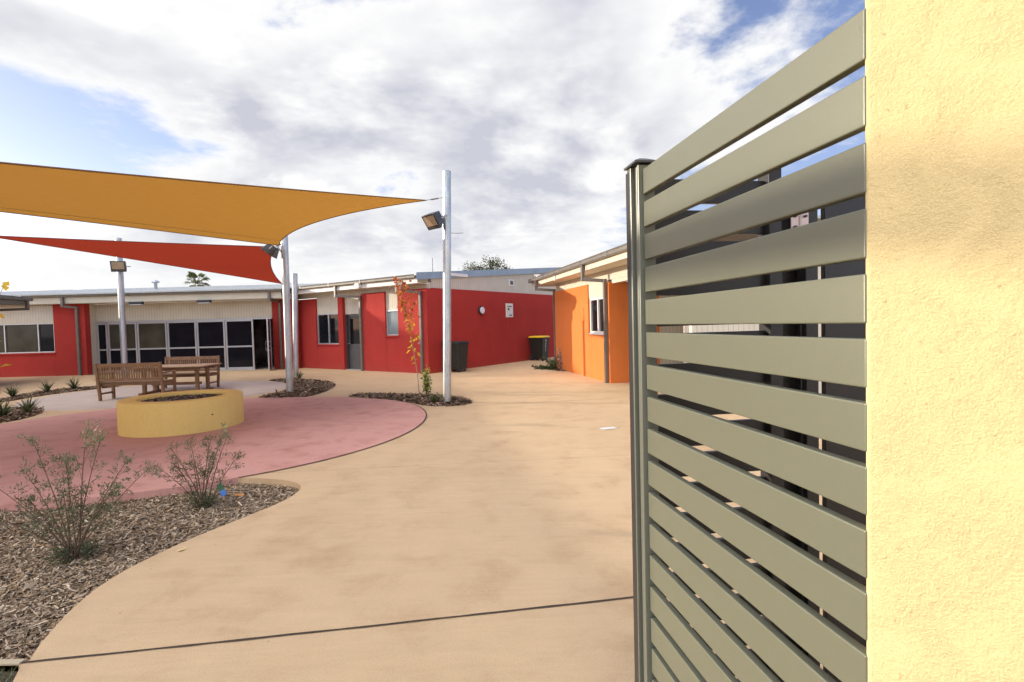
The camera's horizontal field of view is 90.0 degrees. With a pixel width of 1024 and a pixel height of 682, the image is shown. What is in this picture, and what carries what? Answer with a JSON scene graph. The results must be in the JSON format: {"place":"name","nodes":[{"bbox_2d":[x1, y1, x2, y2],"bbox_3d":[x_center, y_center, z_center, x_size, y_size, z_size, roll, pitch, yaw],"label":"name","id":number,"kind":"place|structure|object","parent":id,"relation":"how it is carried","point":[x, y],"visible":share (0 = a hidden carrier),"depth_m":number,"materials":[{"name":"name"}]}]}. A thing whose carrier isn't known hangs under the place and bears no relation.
{"place":"outdoors","nodes":[
{"label":"outdoors","id":0,"kind":"place"},
{"bbox_2d":[0,657,19,681],"bbox_3d":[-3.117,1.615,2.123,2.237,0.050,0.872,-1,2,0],"label":"dry grass","id":1,"kind":"structure","parent":0,"point":[10,674],"depth_m":2.44,"materials":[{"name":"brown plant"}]},
{"bbox_2d":[0,295,32,310],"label":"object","id":2,"kind":"structure","parent":0,"point":[11,300],"depth_m":17.89,"materials":[{"name":"metal"}]},
{"bbox_2d":[0,406,44,422],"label":"bark mulch","id":3,"kind":"object","parent":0,"point":[14,414],"visible":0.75,"depth_m":10.33,"materials":[{"name":"brown wood"}]},
{"bbox_2d":[0,281,10,393],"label":"sapling","id":4,"kind":"object","parent":3,"relation":"on","point":[4,287],"visible":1,"depth_m":10.09,"materials":[{"name":"yellow plant"}]},
{"bbox_2d":[0,400,19,415],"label":"flax plant","id":5,"kind":"object","parent":3,"relation":"on","point":[5,410],"visible":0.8,"depth_m":10.15,"materials":[{"name":"green plant"}]},
{"bbox_2d":[14,394,45,412],"bbox_3d":[-9.988,1.277,10.534,0.658,0.472,0.565,-1,2,0],"label":"flax plant","id":6,"kind":"object","parent":3,"relation":"on","point":[28,406],"visible":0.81,"depth_m":10.51,"materials":[{"name":"green plant"}]},
{"bbox_2d":[0,385,118,402],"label":"bark mulch","id":7,"kind":"object","parent":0,"point":[38,393],"visible":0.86,"depth_m":14.20,"materials":[{"name":"brown wood"}]},
{"bbox_2d":[5,383,25,396],"bbox_3d":[-13.190,1.292,13.517,0.631,0.404,0.592,-1,2,0],"label":"flax plant","id":8,"kind":"object","parent":7,"relation":"on","point":[11,392],"visible":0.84,"depth_m":13.51,"materials":[{"name":"green plant"}]},
{"bbox_2d":[37,381,55,391],"bbox_3d":[-13.115,1.248,14.428,0.543,0.428,0.689,-1,2,0],"label":"flax plant","id":9,"kind":"object","parent":7,"relation":"on","point":[46,387],"visible":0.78,"depth_m":14.35,"materials":[{"name":"green plant"}]},
{"bbox_2d":[63,376,81,388],"bbox_3d":[-12.876,1.226,14.954,0.688,0.423,0.649,-1,2,0],"label":"flax plant","id":10,"kind":"object","parent":7,"relation":"on","point":[73,385],"visible":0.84,"depth_m":14.95,"materials":[{"name":"green plant"}]},
{"bbox_2d":[0,483,298,660],"bbox_3d":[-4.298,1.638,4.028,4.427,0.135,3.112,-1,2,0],"label":"wood chip mulch","id":11,"kind":"object","parent":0,"point":[30,585],"visible":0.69,"depth_m":4.03,"materials":[{"name":"brown wood"}]},
{"bbox_2d":[0,420,160,568],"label":"shrub","id":12,"kind":"object","parent":11,"relation":"on","point":[79,549],"visible":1,"depth_m":3.81,"materials":[{"name":"green plant"}]},
{"bbox_2d":[141,422,245,510],"bbox_3d":[-3.039,1.206,4.825,0.953,0.860,0.446,-1,2,0],"label":"shrub","id":13,"kind":"object","parent":11,"relation":"on","point":[207,500],"visible":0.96,"depth_m":4.86,"materials":[{"name":"green plant"}]},
{"bbox_2d":[216,483,226,496],"bbox_3d":[-2.772,1.388,4.833,0.172,0.161,0.022,-1,2,8],"label":"plant tag","id":14,"kind":"object","parent":13,"relation":"hanging from","point":[221,489],"visible":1,"depth_m":4.83,"materials":[{"name":"plastic"}]},
{"bbox_2d":[14,381,285,410],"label":"mauve path","id":15,"kind":"structure","parent":0,"point":[84,400],"depth_m":13.43,"materials":[{"name":"concrete"}]},
{"bbox_2d":[94,362,176,400],"bbox_3d":[-9.141,0.960,12.475,1.550,0.900,0.608,-2,2,-2],"label":"garden bench","id":16,"kind":"object","parent":15,"relation":"on","point":[113,380],"visible":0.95,"depth_m":12.22,"materials":[{"name":"brown wood"}]},
{"bbox_2d":[134,363,221,395],"bbox_3d":[-8.897,1.006,13.584,1.860,0.720,1.000,-2,2,-4],"label":"garden table","id":17,"kind":"object","parent":15,"relation":"on","point":[195,367],"visible":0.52,"depth_m":13.41,"materials":[{"name":"brown wood"}]},
{"bbox_2d":[152,355,219,389],"bbox_3d":[-9.187,0.894,14.463,1.600,0.900,0.608,-1,2,2],"label":"garden bench","id":18,"kind":"object","parent":15,"relation":"on","point":[175,360],"visible":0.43,"depth_m":14.68,"materials":[{"name":"brown wood"}]},
{"bbox_2d":[0,280,325,376],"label":"school building","id":19,"kind":"structure","parent":0,"point":[62,332],"depth_m":20.70,"materials":[{"name":"red paint"}]},
{"bbox_2d":[0,323,54,353],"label":"window","id":20,"kind":"structure","parent":19,"relation":"in","point":[30,337],"depth_m":20.27,"materials":[{"name":"glass"}]},
{"bbox_2d":[96,323,108,372],"bbox_3d":[-16.578,0.285,20.767,0.416,2.006,0.050,-1,2,0],"label":"glass door","id":21,"kind":"structure","parent":19,"relation":"in","point":[102,330],"depth_m":20.75,"materials":[{"name":"glass"}]},
{"bbox_2d":[107,322,138,371],"bbox_3d":[-15.763,0.264,20.767,1.166,2.006,0.050,-1,2,0],"label":"glass door","id":22,"kind":"structure","parent":19,"relation":"in","point":[113,328],"depth_m":20.75,"materials":[{"name":"glass"}]},
{"bbox_2d":[137,322,168,371],"bbox_3d":[-14.559,0.233,20.767,1.196,2.006,0.050,-1,2,0],"label":"glass door","id":23,"kind":"structure","parent":19,"relation":"in","point":[152,337],"depth_m":20.75,"materials":[{"name":"glass"}]},
{"bbox_2d":[167,321,197,363],"bbox_3d":[-13.354,0.201,20.767,1.166,2.006,0.050,-1,2,0],"label":"glass door","id":24,"kind":"structure","parent":19,"relation":"in","point":[182,335],"depth_m":20.75,"materials":[{"name":"black glass"}]},
{"bbox_2d":[196,320,226,369],"bbox_3d":[-12.180,0.171,20.767,1.136,2.006,0.050,-1,2,0],"label":"glass door","id":25,"kind":"structure","parent":19,"relation":"in","point":[211,336],"depth_m":20.75,"materials":[{"name":"glass"}]},
{"bbox_2d":[225,319,254,369],"bbox_3d":[-11.025,0.141,20.767,1.126,2.006,0.050,-1,2,0],"label":"glass door","id":26,"kind":"structure","parent":19,"relation":"in","point":[240,350],"depth_m":20.76,"materials":[{"name":"black glass"}]},
{"bbox_2d":[265,319,272,369],"bbox_3d":[-9.633,0.129,20.338,0.205,2.020,0.820,-2,2,-18],"label":"open door","id":27,"kind":"structure","parent":19,"relation":"in","point":[268,321],"depth_m":20.23,"materials":[{"name":"silver metal"}]},
{"bbox_2d":[0,397,425,512],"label":"red path","id":28,"kind":"structure","parent":0,"point":[272,434],"depth_m":7.24,"materials":[{"name":"pink concrete"}]},
{"bbox_2d":[116,389,243,437],"bbox_3d":[-5.571,1.195,8.691,1.800,0.535,1.800,-1,2,0],"label":"round planter","id":29,"kind":"object","parent":28,"relation":"on","point":[174,413],"visible":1,"depth_m":8.01,"materials":[{"name":"yellow concrete"}]},
{"bbox_2d":[241,400,426,476],"bbox_3d":[-2.439,1.354,8.802,1.924,0.001,6.318,-2,2,-8],"label":"expansion joint","id":30,"kind":"object","parent":28,"relation":"on","point":[361,449],"visible":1,"depth_m":6.83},
{"bbox_2d":[0,357,822,681],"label":"pavement","id":31,"kind":"structure","parent":0,"point":[538,513],"depth_m":3.45,"materials":[{"name":"beige concrete"}]},
{"bbox_2d":[0,659,24,671],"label":"timber edging","id":32,"kind":"object","parent":31,"relation":"on","point":[8,663],"visible":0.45,"depth_m":2.49,"materials":[{"name":"beige wood"}]},
{"bbox_2d":[115,238,127,377],"bbox_3d":[-12.238,-0.906,16.068,0.188,4.615,0.168,-1,2,0],"label":"steel pole","id":33,"kind":"object","parent":31,"relation":"on","point":[122,314],"visible":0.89,"depth_m":16.01,"materials":[{"name":"silver metal"}]},
{"bbox_2d":[110,261,130,271],"bbox_3d":[-12.098,-2.288,15.837,0.464,0.326,0.408,-2,2,-14],"label":"floodlight","id":34,"kind":"object","parent":33,"relation":"attached to","point":[118,266],"visible":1,"depth_m":15.67,"materials":[{"name":"grey glass"}]},
{"bbox_2d":[292,273,298,377],"bbox_3d":[-7.110,-0.484,16.812,0.254,3.458,0.168,-3,2,-36],"label":"steel pole","id":35,"kind":"object","parent":31,"relation":"on","point":[295,321],"visible":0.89,"depth_m":16.75,"materials":[{"name":"silver metal"}]},
{"bbox_2d":[0,236,291,283],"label":"shade sail","id":36,"kind":"object","parent":35,"relation":"attached to","point":[249,262],"visible":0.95,"depth_m":14.56,"materials":[{"name":"red fabric"}]},
{"bbox_2d":[22,596,632,662],"bbox_3d":[0.420,1.487,2.922,5.703,0.001,0.034,-2,2,-9],"label":"expansion joint","id":37,"kind":"object","parent":31,"relation":"on","point":[242,639],"visible":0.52,"depth_m":2.70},
{"bbox_2d":[282,258,560,373],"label":"school building","id":38,"kind":"structure","parent":31,"relation":"on","point":[499,316],"depth_m":19.36,"materials":[{"name":"red paint"}]},
{"bbox_2d":[317,313,338,343],"bbox_3d":[-7.220,-0.474,20.186,1.390,1.206,0.064,0,2,35],"label":"window","id":39,"kind":"structure","parent":38,"relation":"in","point":[328,333],"depth_m":20.23,"materials":[{"name":"glass"}]},
{"bbox_2d":[348,315,360,368],"bbox_3d":[-5.899,0.052,19.449,1.000,2.040,0.152,0,2,35],"label":"door","id":40,"kind":"structure","parent":38,"relation":"in","point":[354,334],"depth_m":19.54,"materials":[{"name":"paint"}]},
{"bbox_2d":[386,310,398,335],"bbox_3d":[-4.187,-0.645,18.069,0.650,0.898,0.060,0,2,35],"label":"window","id":41,"kind":"structure","parent":38,"relation":"in","point":[391,315],"depth_m":18.11,"materials":[{"name":"glass"}]},
{"bbox_2d":[441,341,468,371],"bbox_3d":[-1.965,0.532,17.573,0.838,1.045,0.605,0,2,35],"label":"wheelie bin","id":42,"kind":"object","parent":31,"relation":"on","point":[459,352],"visible":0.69,"depth_m":17.29,"materials":[{"name":"plastic"}]},
{"bbox_2d":[527,336,549,360],"bbox_3d":[1.140,0.301,21.991,0.838,1.045,0.605,0,2,35],"label":"wheelie bin","id":43,"kind":"object","parent":31,"relation":"on","point":[539,346],"visible":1,"depth_m":21.76,"materials":[{"name":"plastic"}]},
{"bbox_2d":[531,364,553,369],"bbox_3d":[1.120,0.947,17.574,0.929,0.338,0.922,-1,2,0],"label":"shrub","id":44,"kind":"object","parent":31,"relation":"on","point":[542,367],"visible":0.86,"depth_m":17.60,"materials":[{"name":"green plant"}]},
{"bbox_2d":[528,215,821,393],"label":"school building","id":45,"kind":"structure","parent":31,"relation":"on","point":[590,315],"depth_m":13.76,"materials":[{"name":"paint"}]},
{"bbox_2d":[590,297,603,333],"bbox_3d":[2.377,-0.696,13.929,0.074,0.980,1.255,-2,2,-12],"label":"window","id":46,"kind":"structure","parent":45,"relation":"in","point":[596,304],"depth_m":14.15,"materials":[{"name":"white glass"}]},
{"bbox_2d":[626,168,784,681],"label":"slat fence","id":47,"kind":"object","parent":31,"relation":"on","point":[767,329],"visible":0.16,"depth_m":1.44,"materials":[{"name":"grey metal"}]},
{"bbox_2d":[624,8,867,681],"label":"slat fence","id":48,"kind":"object","parent":31,"relation":"on","point":[665,629],"visible":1,"depth_m":0.90,"materials":[{"name":"grey metal"}]},
{"bbox_2d":[0,0,864,315],"label":"sky","id":49,"kind":"structure","parent":0,"point":[536,111],"materials":[{"name":"white"}]},
{"bbox_2d":[782,196,866,681],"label":"slat gate","id":50,"kind":"structure","parent":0,"point":[854,330],"depth_m":1.50,"materials":[{"name":"metal"}]},
{"bbox_2d":[865,0,1023,681],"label":"rendered wall","id":51,"kind":"structure","parent":0,"point":[944,193],"depth_m":0.62,"materials":[{"name":"paint"}]},
{"label":"mulch bed","id":52,"kind":"structure","parent":0,"visible":0},
{"bbox_2d":[281,236,292,392],"bbox_3d":[-5.699,-0.671,12.980,0.188,4.015,0.168,-1,2,0],"label":"steel pole","id":53,"kind":"object","parent":52,"relation":"on","point":[287,313],"visible":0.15,"depth_m":12.92,"materials":[{"name":"silver metal"}]},
{"bbox_2d":[0,162,442,245],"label":"shade sail","id":54,"kind":"object","parent":53,"relation":"attached to","point":[276,216],"visible":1,"depth_m":8.72,"materials":[{"name":"orange fabric"}]},
{"bbox_2d":[261,244,280,258],"bbox_3d":[-6.014,-2.271,12.880,0.455,0.359,0.464,-2,2,-10],"label":"floodlight","id":55,"kind":"object","parent":53,"relation":"attached to","point":[272,250],"visible":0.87,"depth_m":12.72,"materials":[{"name":"grey metal"}]},
{"bbox_2d":[258,378,335,397],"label":"bark mulch","id":56,"kind":"object","parent":52,"relation":"on","point":[301,387],"visible":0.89,"depth_m":13.60,"materials":[{"name":"brown wood"}]},
{"label":"ground","id":57,"kind":"structure","parent":0,"visible":0},
{"bbox_2d":[184,271,210,286],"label":"palm tree","id":58,"kind":"object","parent":57,"relation":"on","point":[193,275],"visible":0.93,"depth_m":44.65,"materials":[{"name":"green plant"}]},
{"bbox_2d":[458,255,510,270],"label":"tree","id":59,"kind":"object","parent":57,"relation":"on","point":[491,264],"visible":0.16,"depth_m":58.26,"materials":[{"name":"green plant"}]},
{"label":"mulch bed","id":60,"kind":"structure","parent":57,"relation":"on","visible":0},
{"bbox_2d":[348,392,472,406],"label":"bark mulch","id":61,"kind":"object","parent":60,"relation":"on","point":[419,398],"visible":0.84,"depth_m":11.25,"materials":[{"name":"brown wood"}]},
{"bbox_2d":[393,277,419,391],"bbox_3d":[-2.438,-0.116,11.933,0.619,2.789,0.378,-1,2,0],"label":"sapling","id":62,"kind":"object","parent":61,"relation":"on","point":[409,328],"visible":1,"depth_m":11.92,"materials":[{"name":"orange plant"}]},
{"bbox_2d":[420,365,432,393],"bbox_3d":[-1.960,0.909,11.919,0.334,0.718,0.366,0,2,33],"label":"shrub","id":63,"kind":"object","parent":61,"relation":"on","point":[426,383],"visible":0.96,"depth_m":11.86,"materials":[{"name":"green plant"}]},
{"bbox_2d":[429,393,440,403],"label":"weed","id":64,"kind":"object","parent":61,"relation":"on","point":[434,400],"visible":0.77,"depth_m":10.50,"materials":[{"name":"green plant"}]},
{"bbox_2d":[443,170,457,402],"bbox_3d":[-1.230,-1.085,10.548,0.524,4.779,0.168,-1,2,0],"label":"steel pole","id":65,"kind":"object","parent":61,"relation":"on","point":[447,288],"visible":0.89,"depth_m":10.48,"materials":[{"name":"silver metal"}]},
{"bbox_2d":[421,211,446,229],"bbox_3d":[-1.539,-2.439,10.369,0.449,0.354,0.436,0,3,42],"label":"floodlight","id":66,"kind":"object","parent":65,"relation":"attached to","point":[433,220],"visible":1,"depth_m":10.25,"materials":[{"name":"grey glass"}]},
{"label":"bark mulch","id":67,"kind":"object","parent":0,"visible":0},
{"bbox_2d":[543,356,561,370],"bbox_3d":[1.315,0.749,17.464,0.672,0.548,0.852,-2,2,-25],"label":"shrub","id":68,"kind":"object","parent":67,"relation":"on","point":[554,362],"visible":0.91,"depth_m":17.34,"materials":[{"name":"green plant"}]},
{"label":"mulch bed","id":69,"kind":"structure","parent":0,"visible":0},
{"bbox_2d":[556,346,561,368],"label":"shrub","id":70,"kind":"object","parent":69,"relation":"on","point":[559,359],"visible":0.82,"depth_m":17.27,"materials":[{"name":"green plant"}]}
]}

